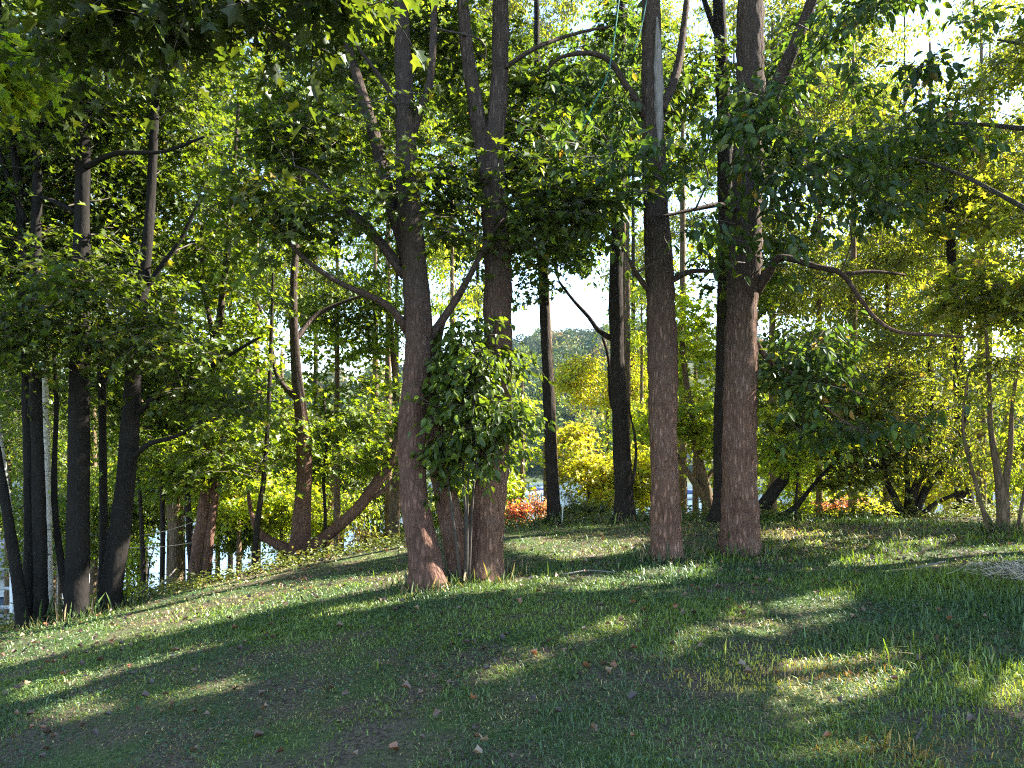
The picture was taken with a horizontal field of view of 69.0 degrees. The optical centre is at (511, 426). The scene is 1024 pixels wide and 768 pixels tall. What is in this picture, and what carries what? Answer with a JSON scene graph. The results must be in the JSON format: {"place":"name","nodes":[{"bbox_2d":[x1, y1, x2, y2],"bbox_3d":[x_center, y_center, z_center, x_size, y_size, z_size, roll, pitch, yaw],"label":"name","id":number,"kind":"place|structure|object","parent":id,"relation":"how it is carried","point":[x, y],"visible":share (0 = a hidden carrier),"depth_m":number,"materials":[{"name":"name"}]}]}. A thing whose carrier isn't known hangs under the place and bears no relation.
{"place":"outdoors","nodes":[
{"label":"outdoors","id":0,"kind":"place"},
{"bbox_2d":[0,349,1023,767],"bbox_3d":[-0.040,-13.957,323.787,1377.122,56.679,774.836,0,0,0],"label":"ground","id":1,"kind":"structure","parent":0,"point":[394,731],"depth_m":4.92,"materials":[{"name":"green plant"}]},
{"bbox_2d":[0,568,13,613],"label":"white railing","id":2,"kind":"object","parent":1,"relation":"on","point":[10,607],"depth_m":16.97,"materials":[{"name":"paint"}]},
{"bbox_2d":[0,196,71,629],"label":"leaning pole tree","id":3,"kind":"object","parent":1,"relation":"on","point":[20,601],"visible":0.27,"depth_m":9.76,"materials":[{"name":"black plant"}]},
{"bbox_2d":[0,319,91,516],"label":"birch","id":4,"kind":"object","parent":1,"relation":"on","point":[2,446],"visible":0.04,"depth_m":11.60,"materials":[{"name":"green plant"}]},
{"bbox_2d":[0,332,97,613],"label":"slope tree","id":5,"kind":"object","parent":1,"relation":"on","point":[7,442],"visible":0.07,"depth_m":19.69,"materials":[{"name":"green plant"}]},
{"bbox_2d":[0,519,98,613],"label":"house","id":6,"kind":"structure","parent":1,"relation":"on","point":[1,585],"depth_m":24.52,"materials":[{"name":"white paint"}]},
{"bbox_2d":[0,258,146,610],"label":"birch","id":7,"kind":"object","parent":1,"relation":"on","point":[47,396],"visible":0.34,"depth_m":10.98,"materials":[{"name":"green plant"}]},
{"bbox_2d":[0,0,148,624],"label":"twin stem tree","id":8,"kind":"object","parent":1,"relation":"on","point":[32,345],"visible":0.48,"depth_m":9.95,"materials":[{"name":"green plant"}]},
{"bbox_2d":[0,3,152,152],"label":"sunlit maple","id":9,"kind":"object","parent":1,"relation":"on","point":[14,95],"visible":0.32,"depth_m":6.67,"materials":[{"name":"green plant"}]},
{"bbox_2d":[1,0,151,609],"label":"slope tree","id":10,"kind":"object","parent":1,"relation":"on","point":[54,565],"depth_m":20.94,"materials":[{"name":"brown plant"}]},
{"bbox_2d":[0,454,155,610],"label":"slope tree","id":11,"kind":"object","parent":1,"relation":"on","point":[62,505],"visible":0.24,"depth_m":16.64,"materials":[{"name":"green plant"}]},
{"bbox_2d":[0,315,159,601],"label":"slope tree","id":12,"kind":"object","parent":1,"relation":"on","point":[62,462],"visible":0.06,"depth_m":19.99,"materials":[{"name":"green plant"}]},
{"bbox_2d":[1,69,227,600],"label":"thin grey tree","id":13,"kind":"object","parent":1,"relation":"on","point":[102,457],"visible":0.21,"depth_m":11.15,"materials":[{"name":"green plant"}]},
{"bbox_2d":[64,455,167,595],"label":"slope tree","id":14,"kind":"object","parent":1,"relation":"on","point":[111,493],"visible":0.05,"depth_m":17.50,"materials":[{"name":"green plant"}]},
{"bbox_2d":[91,574,151,602],"bbox_3d":[-5.515,2.366,10.546,0.762,0.593,0.608,0,0,8],"label":"bush","id":15,"kind":"object","parent":1,"relation":"on","point":[129,589],"visible":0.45,"depth_m":10.59,"materials":[{"name":"green plant"}]},
{"bbox_2d":[60,332,186,595],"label":"sapling","id":16,"kind":"object","parent":1,"relation":"on","point":[119,385],"visible":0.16,"depth_m":12.96,"materials":[{"name":"green plant"}]},
{"bbox_2d":[0,0,257,621],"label":"straight dark tree","id":17,"kind":"object","parent":1,"relation":"on","point":[76,285],"visible":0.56,"depth_m":9.91,"materials":[{"name":"green plant"}]},
{"bbox_2d":[124,536,165,594],"bbox_3d":[-7.580,3.201,15.032,1.263,1.991,1.278,0,0,0],"label":"bush","id":18,"kind":"object","parent":1,"relation":"on","point":[132,560],"visible":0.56,"depth_m":14.89,"materials":[{"name":"green plant"}]},
{"bbox_2d":[61,308,229,585],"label":"slope tree","id":19,"kind":"object","parent":1,"relation":"on","point":[167,560],"depth_m":21.89,"materials":[{"name":"green plant"}]},
{"bbox_2d":[50,251,272,587],"bbox_3d":[-7.824,0.217,16.516,4.783,8.754,3.697,0,0,25],"label":"brown trunk tree","id":20,"kind":"object","parent":1,"relation":"on","point":[175,536],"visible":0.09,"depth_m":16.37,"materials":[{"name":"green plant"}]},
{"bbox_2d":[121,316,205,587],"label":"sapling","id":21,"kind":"object","parent":1,"relation":"on","point":[162,537],"visible":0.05,"depth_m":13.36,"materials":[{"name":"black plant"}]},
{"bbox_2d":[90,350,237,569],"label":"sapling","id":22,"kind":"object","parent":1,"relation":"on","point":[189,532],"visible":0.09,"depth_m":13.74,"materials":[{"name":"green plant"}]},
{"bbox_2d":[23,2,310,611],"bbox_3d":[-4.388,-3.625,10.477,5.709,12.644,5.215,0,0,0],"label":"leaning dark tree","id":23,"kind":"object","parent":1,"relation":"on","point":[136,345],"visible":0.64,"depth_m":10.17,"materials":[{"name":"green plant"}]},
{"bbox_2d":[48,105,309,585],"bbox_3d":[-5.367,-1.314,12.990,3.719,8.694,4.802,0,0,0],"label":"split trunk tree","id":24,"kind":"object","parent":1,"relation":"on","point":[206,471],"visible":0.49,"depth_m":12.73,"materials":[{"name":"green plant"}]},
{"bbox_2d":[92,471,265,583],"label":"slope tree","id":25,"kind":"object","parent":1,"relation":"on","point":[226,543],"visible":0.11,"depth_m":17.80,"materials":[{"name":"green plant"}]},
{"bbox_2d":[60,43,368,563],"bbox_3d":[-8.276,-2.722,21.669,9.432,17.942,6.096,0,0,0],"label":"slope tree","id":26,"kind":"object","parent":1,"relation":"on","point":[190,125],"visible":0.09,"depth_m":21.64,"materials":[{"name":"green plant"}]},
{"bbox_2d":[0,0,442,141],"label":"overhanging maple","id":27,"kind":"object","parent":1,"relation":"on","point":[121,34],"visible":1,"depth_m":4.59,"materials":[{"name":"green plant"}]},
{"bbox_2d":[165,455,291,578],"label":"slope tree","id":28,"kind":"object","parent":1,"relation":"on","point":[246,531],"visible":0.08,"depth_m":18.84,"materials":[{"name":"green plant"}]},
{"bbox_2d":[166,473,294,574],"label":"slope tree","id":29,"kind":"object","parent":1,"relation":"on","point":[227,515],"visible":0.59,"depth_m":16.54,"materials":[{"name":"green plant"}]},
{"bbox_2d":[168,6,307,572],"bbox_3d":[-10.168,-4.841,28.162,6.322,26.903,7.086,0,0,0],"label":"slope tree","id":30,"kind":"object","parent":1,"relation":"on","point":[230,561],"visible":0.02,"depth_m":27.91,"materials":[{"name":"green plant"}]},
{"bbox_2d":[154,245,360,569],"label":"slope tree","id":31,"kind":"object","parent":1,"relation":"on","point":[265,309],"visible":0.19,"depth_m":18.24,"materials":[{"name":"green plant"}]},
{"bbox_2d":[239,273,300,571],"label":"sapling","id":32,"kind":"object","parent":1,"relation":"on","point":[256,532],"visible":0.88,"depth_m":13.16,"materials":[{"name":"black plant"}]},
{"bbox_2d":[220,348,362,561],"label":"slope tree","id":33,"kind":"object","parent":1,"relation":"on","point":[281,374],"depth_m":20.48,"materials":[{"name":"green plant"}]},
{"bbox_2d":[167,95,430,562],"bbox_3d":[-4.056,-1.824,14.537,5.670,9.376,4.547,0,0,0],"label":"wide forked tree","id":34,"kind":"object","parent":1,"relation":"on","point":[301,437],"visible":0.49,"depth_m":13.93,"materials":[{"name":"green plant"}]},
{"bbox_2d":[221,481,382,568],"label":"slope tree","id":35,"kind":"object","parent":1,"relation":"on","point":[317,520],"visible":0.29,"depth_m":18.01,"materials":[{"name":"green plant"}]},
{"bbox_2d":[241,12,381,414],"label":"slope tree","id":36,"kind":"object","parent":1,"relation":"on","point":[302,268],"visible":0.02,"depth_m":29.98,"materials":[{"name":"green plant"}]},
{"bbox_2d":[249,381,390,553],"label":"sapling","id":37,"kind":"object","parent":1,"relation":"on","point":[324,404],"visible":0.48,"depth_m":15.07,"materials":[{"name":"green plant"}]},
{"bbox_2d":[258,408,384,550],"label":"slope tree","id":38,"kind":"object","parent":1,"relation":"on","point":[349,448],"visible":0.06,"depth_m":20.42,"materials":[{"name":"green plant"}]},
{"bbox_2d":[248,314,402,554],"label":"pale tree","id":39,"kind":"object","parent":1,"relation":"on","point":[279,479],"visible":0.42,"depth_m":17.16,"materials":[{"name":"green plant"}]},
{"bbox_2d":[158,0,552,592],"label":"lawn tree","id":40,"kind":"object","parent":1,"relation":"on","point":[312,151],"visible":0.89,"depth_m":7.92,"materials":[{"name":"green plant"}]},
{"bbox_2d":[269,162,450,553],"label":"slope tree","id":41,"kind":"object","parent":1,"relation":"on","point":[366,306],"visible":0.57,"depth_m":16.24,"materials":[{"name":"green plant"}]},
{"bbox_2d":[335,518,385,550],"bbox_3d":[-3.072,2.361,14.955,0.980,1.002,0.810,0,0,0],"label":"bush","id":42,"kind":"object","parent":1,"relation":"on","point":[359,530],"visible":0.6,"depth_m":14.93,"materials":[{"name":"green plant"}]},
{"bbox_2d":[278,290,459,538],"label":"light brown tree","id":43,"kind":"object","parent":1,"relation":"on","point":[394,502],"visible":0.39,"depth_m":16.77,"materials":[{"name":"green plant"}]},
{"bbox_2d":[229,0,510,541],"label":"slope tree","id":44,"kind":"object","parent":1,"relation":"on","point":[388,363],"visible":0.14,"depth_m":18.74,"materials":[{"name":"green plant"}]},
{"bbox_2d":[314,442,429,544],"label":"slope tree","id":45,"kind":"object","parent":1,"relation":"on","point":[360,487],"visible":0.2,"depth_m":19.82,"materials":[{"name":"green plant"}]},
{"bbox_2d":[321,179,429,536],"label":"slope tree","id":46,"kind":"object","parent":1,"relation":"on","point":[375,261],"visible":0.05,"depth_m":21.92,"materials":[{"name":"green plant"}]},
{"bbox_2d":[312,0,491,382],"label":"slope tree","id":47,"kind":"object","parent":1,"relation":"on","point":[383,260],"visible":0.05,"depth_m":26.55,"materials":[{"name":"green plant"}]},
{"bbox_2d":[428,487,471,530],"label":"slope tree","id":48,"kind":"object","parent":1,"relation":"on","point":[434,514],"visible":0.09,"depth_m":18.99,"materials":[{"name":"green plant"}]},
{"bbox_2d":[383,308,556,582],"bbox_3d":[-0.469,0.295,8.001,1.888,3.055,1.464,0,0,0],"label":"broad leaf shrub","id":49,"kind":"object","parent":1,"relation":"on","point":[459,370],"visible":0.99,"depth_m":7.79,"materials":[{"name":"green plant"}]},
{"bbox_2d":[425,162,514,512],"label":"slope tree","id":50,"kind":"object","parent":1,"relation":"on","point":[444,264],"visible":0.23,"depth_m":25.30,"materials":[{"name":"green plant"}]},
{"bbox_2d":[413,0,563,389],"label":"slope tree","id":51,"kind":"object","parent":1,"relation":"on","point":[512,15],"visible":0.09,"depth_m":28.67,"materials":[{"name":"green plant"}]},
{"bbox_2d":[455,360,561,524],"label":"slope tree","id":52,"kind":"object","parent":1,"relation":"on","point":[514,492],"visible":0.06,"depth_m":19.94,"materials":[{"name":"yellow plant"}]},
{"bbox_2d":[0,506,1023,632],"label":"tall grass","id":53,"kind":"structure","parent":1,"relation":"on","point":[54,615],"depth_m":9.53,"materials":[{"name":"green plant"}]},
{"bbox_2d":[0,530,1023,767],"bbox_3d":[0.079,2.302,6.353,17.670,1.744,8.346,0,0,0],"label":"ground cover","id":54,"kind":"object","parent":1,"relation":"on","point":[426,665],"visible":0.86,"depth_m":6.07,"materials":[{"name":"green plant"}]},
{"bbox_2d":[0,512,1023,766],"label":"fallen leaves","id":55,"kind":"object","parent":1,"relation":"on","point":[632,694],"visible":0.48,"depth_m":6.68,"materials":[{"name":"brown plant"}]},
{"bbox_2d":[0,492,1023,633],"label":"undergrowth","id":56,"kind":"object","parent":1,"relation":"on","point":[390,542],"visible":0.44,"depth_m":12.72,"materials":[{"name":"green plant"}]},
{"bbox_2d":[3,321,1023,478],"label":"woods","id":57,"kind":"object","parent":1,"relation":"on","point":[573,341],"visible":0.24,"depth_m":226.56,"materials":[{"name":"green plant"}]},
{"bbox_2d":[505,497,546,523],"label":"bush","id":58,"kind":"object","parent":1,"relation":"on","point":[515,509],"visible":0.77,"depth_m":14.16,"materials":[{"name":"orange plant"}]},
{"bbox_2d":[416,0,641,524],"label":"slim dark tree","id":59,"kind":"object","parent":1,"relation":"on","point":[542,283],"visible":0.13,"depth_m":13.21,"materials":[{"name":"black plant"}]},
{"bbox_2d":[515,488,546,524],"bbox_3d":[0.450,1.621,14.361,0.810,0.882,1.102,0,0,0],"label":"bush","id":60,"kind":"object","parent":1,"relation":"on","point":[543,504],"visible":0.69,"depth_m":14.37,"materials":[{"name":"orange plant"}]},
{"bbox_2d":[374,0,693,582],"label":"double trunk tree","id":61,"kind":"object","parent":1,"relation":"on","point":[490,124],"visible":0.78,"depth_m":8.24,"materials":[{"name":"green plant"}]},
{"bbox_2d":[508,13,625,376],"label":"slope tree","id":62,"kind":"object","parent":1,"relation":"on","point":[624,254],"visible":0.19,"depth_m":15.97,"materials":[{"name":"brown plant"}]},
{"bbox_2d":[507,0,634,449],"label":"slope tree","id":63,"kind":"object","parent":1,"relation":"on","point":[562,13],"visible":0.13,"depth_m":27.99,"materials":[{"name":"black plant"}]},
{"bbox_2d":[560,491,587,522],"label":"bush","id":64,"kind":"object","parent":1,"relation":"on","point":[569,496],"visible":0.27,"depth_m":15.39,"materials":[{"name":"green plant"}]},
{"bbox_2d":[530,5,633,481],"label":"slope tree","id":65,"kind":"object","parent":1,"relation":"on","point":[568,18],"visible":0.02,"depth_m":19.95,"materials":[{"name":"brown plant"}]},
{"bbox_2d":[530,326,648,460],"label":"slope tree","id":66,"kind":"object","parent":1,"relation":"on","point":[574,379],"visible":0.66,"depth_m":25.32,"materials":[{"name":"yellow plant"}]},
{"bbox_2d":[565,493,613,521],"bbox_3d":[1.512,1.746,15.012,1.416,0.771,1.192,0,0,0],"label":"bush","id":67,"kind":"object","parent":1,"relation":"on","point":[577,507],"visible":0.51,"depth_m":14.90,"materials":[{"name":"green plant"}]},
{"bbox_2d":[539,412,686,514],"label":"slope tree","id":68,"kind":"object","parent":1,"relation":"on","point":[596,478],"visible":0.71,"depth_m":20.32,"materials":[{"name":"yellow plant"}]},
{"bbox_2d":[511,0,719,523],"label":"crest tree","id":69,"kind":"object","parent":1,"relation":"on","point":[624,477],"visible":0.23,"depth_m":12.68,"materials":[{"name":"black plant"}]},
{"bbox_2d":[476,0,756,561],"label":"tree","id":70,"kind":"object","parent":1,"relation":"on","point":[650,101],"visible":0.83,"depth_m":8.85,"materials":[{"name":"green plant"}]},
{"bbox_2d":[587,275,649,514],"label":"slope tree","id":71,"kind":"object","parent":1,"relation":"on","point":[636,293],"visible":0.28,"depth_m":23.96,"materials":[{"name":"green plant"}]},
{"bbox_2d":[539,0,716,449],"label":"slope tree","id":72,"kind":"object","parent":1,"relation":"on","point":[628,367],"visible":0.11,"depth_m":17.96,"materials":[{"name":"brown plant"}]},
{"bbox_2d":[577,0,736,325],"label":"slope tree","id":73,"kind":"object","parent":1,"relation":"on","point":[639,253],"visible":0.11,"depth_m":30.58,"materials":[{"name":"green plant"}]},
{"bbox_2d":[626,273,762,514],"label":"forked brown tree","id":74,"kind":"object","parent":1,"relation":"on","point":[694,429],"visible":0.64,"depth_m":16.43,"materials":[{"name":"green plant"}]},
{"bbox_2d":[631,322,759,513],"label":"slope tree","id":75,"kind":"object","parent":1,"relation":"on","point":[694,499],"visible":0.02,"depth_m":22.95,"materials":[{"name":"green plant"}]},
{"bbox_2d":[678,58,714,512],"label":"slope tree","id":76,"kind":"object","parent":1,"relation":"on","point":[682,480],"visible":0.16,"depth_m":21.92,"materials":[{"name":"brown plant"}]},
{"bbox_2d":[667,11,821,280],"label":"slope tree","id":77,"kind":"object","parent":1,"relation":"on","point":[701,240],"visible":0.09,"depth_m":28.21,"materials":[{"name":"green plant"}]},
{"bbox_2d":[700,0,886,513],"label":"slope tree","id":78,"kind":"object","parent":1,"relation":"on","point":[819,112],"visible":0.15,"depth_m":19.29,"materials":[{"name":"green plant"}]},
{"bbox_2d":[588,0,1023,522],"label":"shadowed tree","id":79,"kind":"object","parent":1,"relation":"on","point":[722,49],"visible":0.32,"depth_m":12.12,"materials":[{"name":"green plant"}]},
{"bbox_2d":[757,403,867,520],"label":"sapling","id":80,"kind":"object","parent":1,"relation":"on","point":[770,445],"visible":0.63,"depth_m":12.41,"materials":[{"name":"green plant"}]},
{"bbox_2d":[688,0,939,512],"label":"slope tree","id":81,"kind":"object","parent":1,"relation":"on","point":[768,229],"visible":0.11,"depth_m":19.91,"materials":[{"name":"green plant"}]},
{"bbox_2d":[757,323,877,517],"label":"slope tree","id":82,"kind":"object","parent":1,"relation":"on","point":[801,489],"visible":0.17,"depth_m":21.75,"materials":[{"name":"green plant"}]},
{"bbox_2d":[757,258,895,341],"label":"slope tree","id":83,"kind":"object","parent":1,"relation":"on","point":[809,309],"visible":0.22,"depth_m":20.35,"materials":[{"name":"green plant"}]},
{"bbox_2d":[762,2,911,321],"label":"slope tree","id":84,"kind":"object","parent":1,"relation":"on","point":[828,252],"visible":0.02,"depth_m":29.52,"materials":[{"name":"green plant"}]},
{"bbox_2d":[656,0,1023,556],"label":"furrowed tree","id":85,"kind":"object","parent":1,"relation":"on","point":[758,97],"visible":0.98,"depth_m":8.72,"materials":[{"name":"green plant"}]},
{"bbox_2d":[702,300,986,516],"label":"limbed tree","id":86,"kind":"object","parent":1,"relation":"on","point":[859,478],"visible":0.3,"depth_m":13.58,"materials":[{"name":"green plant"}]},
{"bbox_2d":[811,494,879,516],"bbox_3d":[8.529,2.346,18.990,1.668,1.371,1.076,0,0,28],"label":"bush","id":87,"kind":"object","parent":1,"relation":"on","point":[844,503],"visible":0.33,"depth_m":18.96,"materials":[{"name":"red plant"}]},
{"bbox_2d":[829,497,895,515],"bbox_3d":[8.533,2.128,17.580,1.635,0.938,2.081,0,0,-32],"label":"bush","id":88,"kind":"object","parent":1,"relation":"on","point":[882,506],"visible":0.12,"depth_m":17.47,"materials":[{"name":"orange plant"}]},
{"bbox_2d":[757,7,971,510],"bbox_3d":[8.145,-3.665,18.083,5.376,12.797,5.321,0,0,0],"label":"slope tree","id":89,"kind":"object","parent":1,"relation":"on","point":[821,284],"visible":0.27,"depth_m":17.92,"materials":[{"name":"green plant"}]},
{"bbox_2d":[837,74,959,513],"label":"slope tree","id":90,"kind":"object","parent":1,"relation":"on","point":[919,83],"visible":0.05,"depth_m":27.48,"materials":[{"name":"green plant"}]},
{"bbox_2d":[824,14,989,505],"bbox_3d":[13.948,-5.139,27.496,5.369,20.826,5.443,0,0,-42],"label":"slope tree","id":91,"kind":"object","parent":1,"relation":"on","point":[889,102],"visible":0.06,"depth_m":27.20,"materials":[{"name":"green plant"}]},
{"bbox_2d":[815,199,1001,508],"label":"slope tree","id":92,"kind":"object","parent":1,"relation":"on","point":[902,302],"visible":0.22,"depth_m":20.26,"materials":[{"name":"green plant"}]},
{"bbox_2d":[795,113,1023,510],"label":"stout dark tree","id":93,"kind":"object","parent":1,"relation":"on","point":[948,210],"visible":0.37,"depth_m":15.41,"materials":[{"name":"green plant"}]},
{"bbox_2d":[815,2,1023,507],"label":"slope tree","id":94,"kind":"object","parent":1,"relation":"on","point":[1011,171],"visible":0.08,"depth_m":16.92,"materials":[{"name":"green plant"}]},
{"bbox_2d":[823,290,1023,517],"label":"many stemmed shrub","id":95,"kind":"object","parent":1,"relation":"on","point":[944,461],"visible":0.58,"depth_m":13.41,"materials":[{"name":"green plant"}]},
{"bbox_2d":[824,404,1022,512],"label":"slope tree","id":96,"kind":"object","parent":1,"relation":"on","point":[944,493],"visible":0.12,"depth_m":22.28,"materials":[{"name":"green plant"}]},
{"bbox_2d":[860,0,1023,261],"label":"slope tree","id":97,"kind":"object","parent":1,"relation":"on","point":[983,97],"visible":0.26,"depth_m":14.60,"materials":[{"name":"green plant"}]},
{"bbox_2d":[893,8,1023,350],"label":"shade tree","id":98,"kind":"object","parent":1,"relation":"on","point":[982,285],"visible":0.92,"depth_m":10.38,"materials":[{"name":"green plant"}]},
{"bbox_2d":[907,261,1023,533],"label":"reddish stem shrub","id":99,"kind":"object","parent":1,"relation":"on","point":[1001,481],"visible":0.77,"depth_m":10.47,"materials":[{"name":"green plant"}]},
{"bbox_2d":[907,0,1023,509],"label":"slope tree","id":100,"kind":"object","parent":1,"relation":"on","point":[972,8],"visible":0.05,"depth_m":29.59,"materials":[{"name":"green plant"}]},
{"bbox_2d":[912,0,1019,513],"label":"slope tree","id":101,"kind":"object","parent":1,"relation":"on","point":[935,29],"visible":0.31,"depth_m":22.65,"materials":[{"name":"green plant"}]},
{"bbox_2d":[932,326,1023,509],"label":"slope tree","id":102,"kind":"object","parent":1,"relation":"on","point":[1017,482],"visible":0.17,"depth_m":21.60,"materials":[{"name":"green plant"}]},
{"bbox_2d":[947,557,1023,582],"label":"brush heap","id":103,"kind":"object","parent":1,"relation":"on","point":[1011,571],"visible":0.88,"depth_m":7.29,"materials":[{"name":"grey"}]},
{"bbox_2d":[2,0,1023,384],"label":"sky","id":104,"kind":"structure","parent":0,"point":[564,312],"materials":[{"name":"white"}]},
{"bbox_2d":[12,481,1020,594],"bbox_3d":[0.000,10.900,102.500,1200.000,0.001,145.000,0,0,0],"label":"lake water","id":105,"kind":"structure","parent":0,"point":[223,562],"depth_m":69.50,"materials":[{"name":"blue liquid"}]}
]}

